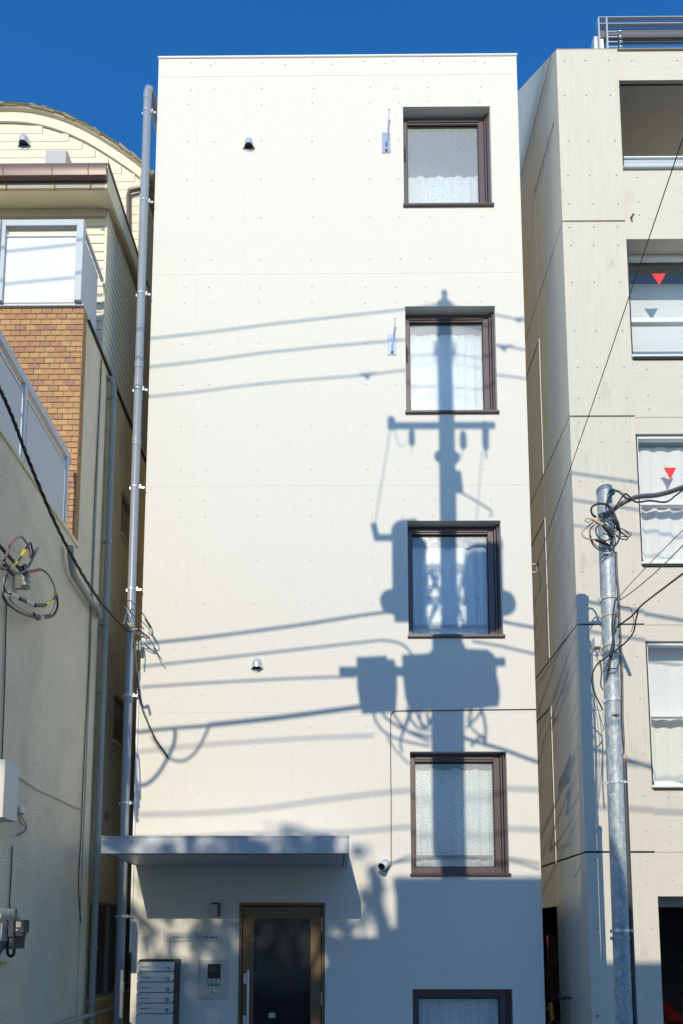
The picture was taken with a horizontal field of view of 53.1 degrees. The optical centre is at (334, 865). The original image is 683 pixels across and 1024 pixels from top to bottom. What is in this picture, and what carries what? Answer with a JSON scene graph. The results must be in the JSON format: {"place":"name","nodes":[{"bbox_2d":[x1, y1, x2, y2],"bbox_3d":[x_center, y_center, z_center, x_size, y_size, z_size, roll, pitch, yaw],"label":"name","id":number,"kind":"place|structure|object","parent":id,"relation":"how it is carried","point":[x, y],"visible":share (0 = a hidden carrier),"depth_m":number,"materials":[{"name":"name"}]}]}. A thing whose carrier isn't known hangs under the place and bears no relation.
{"place":"outdoors","nodes":[
{"label":"outdoors","id":0,"kind":"place"},
{"bbox_2d":[0,0,682,173],"label":"sky","id":1,"kind":"structure","parent":0,"point":[93,62],"materials":[{"name":"blue"}]},
{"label":"pavement","id":2,"kind":"structure","parent":0,"visible":0},
{"bbox_2d":[0,163,149,1023],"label":"brick house","id":3,"kind":"structure","parent":2,"relation":"on","point":[68,275],"depth_m":7.61,"materials":[{"name":"paint"}]},
{"bbox_2d":[1,604,6,758],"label":"wall cable","id":4,"kind":"object","parent":3,"relation":"attached to","point":[4,682],"depth_m":5.83,"materials":[{"name":"grey plastic"}]},
{"bbox_2d":[0,759,18,821],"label":"meter box","id":5,"kind":"object","parent":3,"relation":"attached to","point":[9,773],"visible":1,"depth_m":5.57,"materials":[{"name":"silver metal"}]},
{"bbox_2d":[9,846,12,908],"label":"wall cable","id":6,"kind":"object","parent":3,"relation":"attached to","point":[11,876],"depth_m":5.95,"materials":[{"name":"grey plastic"}]},
{"bbox_2d":[0,908,28,963],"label":"electricity meter","id":7,"kind":"object","parent":3,"relation":"attached to","point":[14,931],"visible":1,"depth_m":5.52,"materials":[{"name":"grey plastic"}]},
{"bbox_2d":[0,923,7,940],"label":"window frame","id":8,"kind":"structure","parent":7,"relation":"in","point":[3,929],"depth_m":5.44,"materials":[{"name":"silver metal"}]},
{"bbox_2d":[16,806,26,835],"bbox_3d":[-2.811,-0.390,6.132,0.033,0.274,0.208,0,-6,0],"label":"junction box","id":9,"kind":"object","parent":3,"relation":"attached to","point":[21,810],"visible":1,"depth_m":6.12,"materials":[{"name":"grey plastic"}]},
{"bbox_2d":[13,570,31,592],"bbox_3d":[-2.756,-2.520,6.045,0.145,0.180,0.090,0,-6,0],"label":"wall insulator","id":10,"kind":"object","parent":3,"relation":"attached to","point":[26,582],"depth_m":6.02,"materials":[{"name":"ceramic"}]},
{"bbox_2d":[0,544,25,575],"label":"cable","id":11,"kind":"object","parent":10,"relation":"attached to","point":[11,559],"visible":0.91,"depth_m":5.74,"materials":[{"name":"black rubber"}]},
{"bbox_2d":[0,535,58,620],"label":"wire loops","id":12,"kind":"object","parent":10,"relation":"attached to","point":[11,572],"visible":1,"depth_m":5.95,"materials":[{"name":"grey plastic"}]},
{"bbox_2d":[18,777,84,810],"bbox_3d":[-2.811,-0.673,6.909,0.012,0.113,1.774,0,-6,0],"label":"wall cable","id":13,"kind":"object","parent":3,"relation":"attached to","point":[48,794],"depth_m":6.67,"materials":[{"name":"black rubber"}]},
{"bbox_2d":[0,386,129,631],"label":"cable","id":14,"kind":"object","parent":3,"relation":"attached to","point":[8,407],"visible":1,"depth_m":6.22,"materials":[{"name":"black rubber"}]},
{"bbox_2d":[67,545,102,618],"bbox_3d":[-2.748,-3.112,7.550,0.072,0.372,0.979,0,-6,0],"label":"overflow pipe","id":15,"kind":"object","parent":3,"relation":"attached to","point":[93,604],"visible":0.94,"depth_m":7.36,"materials":[{"name":"grey plastic"}]},
{"bbox_2d":[56,1006,113,1023],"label":"condensate pipe","id":16,"kind":"object","parent":3,"relation":"attached to","point":[76,1019],"visible":0.88,"depth_m":7.45,"materials":[{"name":"grey plastic"}]},
{"bbox_2d":[78,360,101,1020],"bbox_3d":[-2.804,-2.171,7.860,0.012,7.869,0.266,0,-6,0],"label":"wall cable","id":17,"kind":"object","parent":3,"relation":"attached to","point":[89,647],"depth_m":7.80,"materials":[{"name":"grey plastic"}]},
{"bbox_2d":[87,375,116,1023],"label":"drainpipe","id":18,"kind":"object","parent":3,"relation":"attached to","point":[102,692],"visible":0.99,"depth_m":8.04,"materials":[{"name":"grey metal"}]},
{"bbox_2d":[76,894,131,1003],"bbox_3d":[-2.923,1.059,8.701,0.295,1.330,1.960,0,-6,0],"label":"window","id":19,"kind":"structure","parent":3,"relation":"in","point":[107,922],"depth_m":8.57,"materials":[{"name":"grey glass"}]},
{"bbox_2d":[112,695,133,757],"bbox_3d":[-2.833,-1.860,9.062,0.120,0.650,0.790,0,-6,0],"label":"window","id":20,"kind":"structure","parent":3,"relation":"in","point":[117,739],"depth_m":9.03,"materials":[{"name":"grey glass"}]},
{"bbox_2d":[120,494,139,564],"bbox_3d":[-2.831,-4.639,9.355,0.120,0.660,0.770,0,-6,0],"label":"window","id":21,"kind":"structure","parent":3,"relation":"in","point":[125,510],"depth_m":9.33,"materials":[{"name":"grey glass"}]},
{"bbox_2d":[0,101,154,458],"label":"curved roof house","id":22,"kind":"structure","parent":2,"relation":"on","point":[44,129],"depth_m":10.10,"materials":[{"name":"beige paint"}]},
{"bbox_2d":[18,134,30,149],"bbox_3d":[-4.583,-10.707,10.061,0.188,0.226,0.093,0,-6,0],"label":"vent hood","id":23,"kind":"object","parent":22,"relation":"attached to","point":[24,142],"visible":1,"depth_m":10.07,"materials":[{"name":"silver metal"}]},
{"bbox_2d":[45,151,71,162],"bbox_3d":[-4.022,-10.186,9.951,0.295,0.404,0.199,0,-6,0],"label":"vent box","id":24,"kind":"object","parent":22,"relation":"attached to","point":[57,157],"visible":0.3,"depth_m":9.86,"materials":[{"name":"metal"}]},
{"bbox_2d":[101,53,545,1023],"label":"apartment building","id":25,"kind":"structure","parent":2,"relation":"on","point":[337,521],"depth_m":8.49,"materials":[{"name":"white paint"}]},
{"bbox_2d":[129,671,139,951],"bbox_3d":[-2.381,-0.680,8.155,0.026,3.400,0.050,0,-6,0],"label":"cable cover","id":26,"kind":"object","parent":25,"relation":"attached to","point":[134,826],"visible":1,"depth_m":8.14,"materials":[{"name":"white plastic"}]},
{"bbox_2d":[113,85,157,1023],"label":"drainpipe","id":27,"kind":"object","parent":25,"relation":"attached to","point":[150,103],"visible":0.91,"depth_m":8.40,"materials":[{"name":"grey plastic"}]},
{"bbox_2d":[132,628,141,651],"bbox_3d":[-2.386,-2.737,8.272,0.115,0.272,0.054,0,-6,0],"label":"service bracket","id":28,"kind":"object","parent":27,"relation":"attached to","point":[140,646],"visible":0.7,"depth_m":8.25,"materials":[{"name":"grey plastic"}]},
{"bbox_2d":[121,600,161,659],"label":"wire loops","id":29,"kind":"object","parent":28,"relation":"attached to","point":[138,628],"visible":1,"depth_m":8.17,"materials":[{"name":"grey plastic"}]},
{"bbox_2d":[134,643,168,757],"bbox_3d":[-2.207,-1.983,8.244,0.438,1.389,0.091,1,-6,-12],"label":"cable","id":30,"kind":"object","parent":28,"relation":"hanging from","point":[153,735],"visible":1,"depth_m":8.23,"materials":[{"name":"grey plastic"}]},
{"bbox_2d":[136,959,180,1023],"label":"mailbox cluster","id":31,"kind":"object","parent":25,"relation":"attached to","point":[158,993],"visible":1,"depth_m":7.59,"materials":[{"name":"metal"}]},
{"bbox_2d":[163,932,221,940],"bbox_3d":[-1.658,0.826,7.984,0.678,0.107,0.010,0,-6,0],"label":"name plate","id":32,"kind":"object","parent":25,"relation":"attached to","point":[192,936],"visible":1,"depth_m":7.98,"materials":[{"name":"metal"}]},
{"bbox_2d":[199,960,228,998],"bbox_3d":[-1.399,1.315,7.927,0.348,0.450,0.024,0,-6,0],"label":"intercom panel","id":33,"kind":"object","parent":25,"relation":"attached to","point":[213,979],"visible":1,"depth_m":7.92,"materials":[{"name":"silver metal"}]},
{"bbox_2d":[211,903,220,915],"bbox_3d":[-1.387,0.509,7.987,0.097,0.160,0.069,0,-6,0],"label":"wall lamp","id":34,"kind":"object","parent":25,"relation":"attached to","point":[215,909],"visible":1,"depth_m":7.96,"materials":[{"name":"grey metal"}]},
{"bbox_2d":[243,137,254,151],"bbox_3d":[-1.129,-9.544,9.002,0.155,0.187,0.078,0,-6,0],"label":"vent hood","id":35,"kind":"object","parent":25,"relation":"attached to","point":[248,145],"visible":1,"depth_m":9.01,"materials":[{"name":"silver metal"}]},
{"bbox_2d":[251,657,262,671],"bbox_3d":[-0.941,-2.454,8.280,0.155,0.187,0.078,0,-6,0],"label":"vent hood","id":36,"kind":"object","parent":25,"relation":"attached to","point":[257,666],"visible":1,"depth_m":8.28,"materials":[{"name":"silver metal"}]},
{"bbox_2d":[238,903,324,1023],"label":"door","id":37,"kind":"structure","parent":25,"relation":"in","point":[282,945],"depth_m":7.98,"materials":[{"name":"brown metal"}]},
{"bbox_2d":[378,859,388,869],"bbox_3d":[0.582,-0.014,7.985,0.108,0.139,0.187,-3,-6,24],"label":"security camera","id":38,"kind":"object","parent":25,"relation":"attached to","point":[383,864],"visible":1,"depth_m":7.92,"materials":[{"name":"white plastic"}]},
{"bbox_2d":[382,108,389,152],"bbox_3d":[0.684,-9.688,8.993,0.109,0.546,0.101,0,-6,0],"label":"laundry pole bracket","id":39,"kind":"object","parent":25,"relation":"attached to","point":[385,142],"visible":1,"depth_m":9.02,"materials":[{"name":"metal"}]},
{"bbox_2d":[388,317,395,354],"bbox_3d":[0.736,-6.750,8.694,0.110,0.442,0.101,0,-6,0],"label":"laundry pole bracket","id":40,"kind":"object","parent":25,"relation":"attached to","point":[391,344],"visible":1,"depth_m":8.72,"materials":[{"name":"metal"}]},
{"bbox_2d":[403,114,493,206],"bbox_3d":[1.491,-9.345,9.302,1.255,1.658,0.657,0,-6,0],"label":"window","id":41,"kind":"structure","parent":25,"relation":"in","point":[446,160],"depth_m":9.25,"materials":[{"name":"brown metal"}]},
{"bbox_2d":[405,312,499,413],"bbox_3d":[1.490,-6.447,9.008,1.255,1.662,0.657,0,-6,0],"label":"window","id":42,"kind":"structure","parent":25,"relation":"in","point":[450,358],"depth_m":8.95,"materials":[{"name":"glass"}]},
{"bbox_2d":[407,524,504,637],"bbox_3d":[1.488,-3.527,8.711,1.255,1.682,0.657,0,-6,0],"label":"window","id":43,"kind":"structure","parent":25,"relation":"in","point":[454,591],"depth_m":8.65,"materials":[{"name":"glass"}]},
{"bbox_2d":[382,709,537,871],"bbox_3d":[1.493,-0.914,8.128,1.920,1.972,0.032,0,-6,0],"label":"camera cable","id":44,"kind":"object","parent":25,"relation":"attached to","point":[390,749],"visible":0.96,"depth_m":8.23,"materials":[{"name":"grey plastic"}]},
{"bbox_2d":[410,753,511,875],"bbox_3d":[1.486,-0.616,8.402,1.255,1.666,0.632,0,-6,0],"label":"window","id":45,"kind":"structure","parent":25,"relation":"in","point":[457,801],"depth_m":8.32,"materials":[{"name":"white glass"}]},
{"bbox_2d":[412,989,511,1023],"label":"window","id":46,"kind":"structure","parent":25,"relation":"in","point":[430,1006],"depth_m":8.06,"materials":[{"name":"glass"}]},
{"bbox_2d":[545,993,571,1023],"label":"bicycle","id":47,"kind":"object","parent":2,"relation":"on","point":[551,1011],"visible":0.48,"depth_m":8.25,"materials":[{"name":"metal"}]},
{"bbox_2d":[517,48,682,1023],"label":"concrete building","id":48,"kind":"structure","parent":2,"relation":"on","point":[615,115],"depth_m":8.32,"materials":[{"name":"beige concrete"}]},
{"bbox_2d":[520,57,550,178],"bbox_3d":[2.813,-10.453,9.596,0.007,0.082,1.504,0,-6,0],"label":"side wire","id":49,"kind":"object","parent":48,"relation":"attached to","point":[536,113],"visible":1,"depth_m":9.45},
{"bbox_2d":[534,122,553,192],"bbox_3d":[2.811,-9.493,9.178,0.007,0.060,0.896,0,-6,0],"label":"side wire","id":50,"kind":"object","parent":48,"relation":"attached to","point":[544,156],"visible":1,"depth_m":9.13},
{"bbox_2d":[590,16,682,47],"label":"rooftop railing","id":51,"kind":"object","parent":48,"relation":"on","point":[606,36],"visible":0.89,"depth_m":8.86,"materials":[{"name":"grey metal"}]},
{"bbox_2d":[628,255,682,359],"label":"window","id":52,"kind":"structure","parent":48,"relation":"in","point":[656,300],"depth_m":8.88,"materials":[{"name":"white glass"}]},
{"bbox_2d":[637,436,682,566],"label":"window","id":53,"kind":"structure","parent":48,"relation":"in","point":[660,468],"depth_m":8.24,"materials":[{"name":"white glass"}]},
{"bbox_2d":[647,642,682,789],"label":"window","id":54,"kind":"structure","parent":48,"relation":"in","point":[665,666],"depth_m":7.98,"materials":[{"name":"white glass"}]},
{"bbox_2d":[663,1000,682,1023],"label":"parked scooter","id":55,"kind":"object","parent":48,"relation":"in","point":[671,1015],"visible":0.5,"depth_m":9.15,"materials":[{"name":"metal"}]},
{"bbox_2d":[596,484,632,1023],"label":"steel pole","id":56,"kind":"object","parent":2,"relation":"on","point":[620,930],"visible":0.95,"depth_m":6.54,"materials":[{"name":"metal"}]},
{"bbox_2d":[592,637,602,664],"bbox_3d":[2.599,-2.112,6.723,0.091,0.269,0.080,0,-6,0],"label":"pole junction box","id":57,"kind":"object","parent":56,"relation":"attached to","point":[596,643],"visible":0.97,"depth_m":6.71,"materials":[{"name":"plastic"}]},
{"bbox_2d":[599,660,602,689],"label":"cable","id":58,"kind":"object","parent":57,"relation":"hanging from","point":[601,676],"visible":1,"depth_m":6.60,"materials":[{"name":"grey plastic"}]},
{"bbox_2d":[589,523,615,551],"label":"cable","id":59,"kind":"object","parent":56,"relation":"attached to","point":[603,549],"visible":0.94,"depth_m":6.70,"materials":[{"name":"black rubber"}]},
{"bbox_2d":[581,522,610,546],"bbox_3d":[2.562,-3.254,6.684,0.288,0.258,0.047,0,-6,0],"label":"salmon wire","id":60,"kind":"object","parent":59,"relation":"attached to","point":[603,542],"visible":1,"depth_m":6.68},
{"bbox_2d":[590,502,620,545],"bbox_3d":[2.665,-3.352,6.701,0.308,0.397,0.110,1,-6,-6],"label":"cable","id":61,"kind":"object","parent":56,"relation":"attached to","point":[610,507],"visible":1,"depth_m":6.68,"materials":[{"name":"grey plastic"}]},
{"bbox_2d":[614,515,619,529],"bbox_3d":[2.771,-3.359,6.678,0.073,0.135,0.039,3,-7,-29],"label":"wire boot","id":62,"kind":"object","parent":61,"relation":"attached to","point":[617,524],"visible":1,"depth_m":6.67,"materials":[{"name":"black rubber"}]},
{"bbox_2d":[595,514,616,541],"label":"cable","id":63,"kind":"object","parent":56,"relation":"attached to","point":[599,537],"visible":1,"depth_m":6.69,"materials":[{"name":"grey plastic"}]},
{"bbox_2d":[585,518,612,538],"bbox_3d":[2.584,-3.297,6.650,0.284,0.206,0.047,0,-6,-4],"label":"yellow splice","id":64,"kind":"object","parent":63,"relation":"attached to","point":[606,529],"visible":1,"depth_m":6.65,"materials":[{"name":"plastic"}]},
{"bbox_2d":[606,489,614,497],"bbox_3d":[2.747,-3.699,6.774,0.098,0.116,0.042,1,-6,-8],"label":"blue clamp","id":65,"kind":"object","parent":56,"relation":"attached to","point":[611,492],"visible":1,"depth_m":6.76,"materials":[{"name":"teal plastic"}]},
{"bbox_2d":[607,496,622,512],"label":"cable","id":66,"kind":"object","parent":65,"relation":"attached to","point":[610,511],"visible":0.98,"depth_m":6.72,"materials":[{"name":"black rubber"}]},
{"bbox_2d":[603,651,619,671],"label":"cable","id":67,"kind":"object","parent":56,"relation":"attached to","point":[608,660],"visible":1,"depth_m":6.59,"materials":[{"name":"grey plastic"}]},
{"bbox_2d":[607,600,616,675],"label":"cable","id":68,"kind":"object","parent":56,"relation":"attached to","point":[613,641],"visible":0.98,"depth_m":6.64,"materials":[{"name":"grey plastic"}]},
{"bbox_2d":[611,507,614,551],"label":"cable","id":69,"kind":"object","parent":56,"relation":"attached to","point":[613,530],"visible":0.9,"depth_m":6.72,"materials":[{"name":"grey plastic"}]},
{"bbox_2d":[591,610,638,709],"bbox_3d":[2.698,-1.960,6.519,0.461,0.878,0.149,-4,-7,34],"label":"cable","id":70,"kind":"object","parent":56,"relation":"attached to","point":[626,641],"visible":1,"depth_m":6.56,"materials":[{"name":"black rubber"}]},
{"bbox_2d":[606,489,630,502],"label":"cable","id":71,"kind":"object","parent":56,"relation":"attached to","point":[621,493],"visible":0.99,"depth_m":6.77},
{"bbox_2d":[615,552,623,753],"bbox_3d":[2.801,-2.109,6.712,0.030,2.062,0.012,0,-6,0],"label":"cable","id":72,"kind":"object","parent":56,"relation":"attached to","point":[619,652],"visible":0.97,"depth_m":6.71,"materials":[{"name":"black rubber"}]},
{"bbox_2d":[616,552,624,753],"bbox_3d":[2.814,-2.108,6.712,0.036,2.062,0.012,0,-6,0],"label":"cable","id":73,"kind":"object","parent":56,"relation":"attached to","point":[621,653],"visible":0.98,"depth_m":6.70,"materials":[{"name":"black rubber"}]},
{"bbox_2d":[611,520,631,536],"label":"cable","id":74,"kind":"object","parent":56,"relation":"attached to","point":[626,531],"visible":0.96,"depth_m":6.73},
{"bbox_2d":[615,527,627,539],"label":"cable","id":75,"kind":"object","parent":56,"relation":"attached to","point":[623,534],"visible":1,"depth_m":6.69,"materials":[{"name":"black rubber"}]},
{"bbox_2d":[619,605,633,631],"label":"cable","id":76,"kind":"object","parent":56,"relation":"attached to","point":[632,613],"visible":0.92,"depth_m":6.66,"materials":[{"name":"black rubber"}]},
{"bbox_2d":[623,754,637,1023],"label":"riser conduit","id":77,"kind":"object","parent":56,"relation":"attached to","point":[631,923],"visible":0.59,"depth_m":6.52,"materials":[{"name":"grey plastic"}]},
{"bbox_2d":[599,485,682,517],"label":"cable","id":78,"kind":"object","parent":56,"relation":"attached to","point":[651,495],"visible":0.95,"depth_m":6.54,"materials":[{"name":"black rubber"}]},
{"bbox_2d":[613,490,682,509],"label":"cable","id":79,"kind":"object","parent":78,"relation":"attached to","point":[630,497],"visible":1,"depth_m":6.51,"materials":[{"name":"black rubber"}]},
{"bbox_2d":[615,573,682,632],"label":"cable","id":80,"kind":"object","parent":56,"relation":"attached to","point":[656,593],"visible":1,"depth_m":6.02,"materials":[{"name":"black rubber"}]},
{"bbox_2d":[620,545,682,599],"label":"cable","id":81,"kind":"object","parent":56,"relation":"attached to","point":[656,571],"visible":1,"depth_m":5.82,"materials":[{"name":"black rubber"}]},
{"bbox_2d":[620,530,682,597],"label":"cable","id":82,"kind":"object","parent":56,"relation":"attached to","point":[649,563],"visible":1,"depth_m":5.96,"materials":[{"name":"black rubber"}]},
{"bbox_3d":[2.488,-3.697,8.473,0.103,0.126,0.040,0,-6,0],"label":"wire bracket","id":83,"kind":"object","parent":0,"visible":0},
{"bbox_2d":[537,137,682,562],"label":"overhead wire","id":84,"kind":"object","parent":83,"relation":"attached to","point":[618,329],"visible":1,"depth_m":5.72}
]}

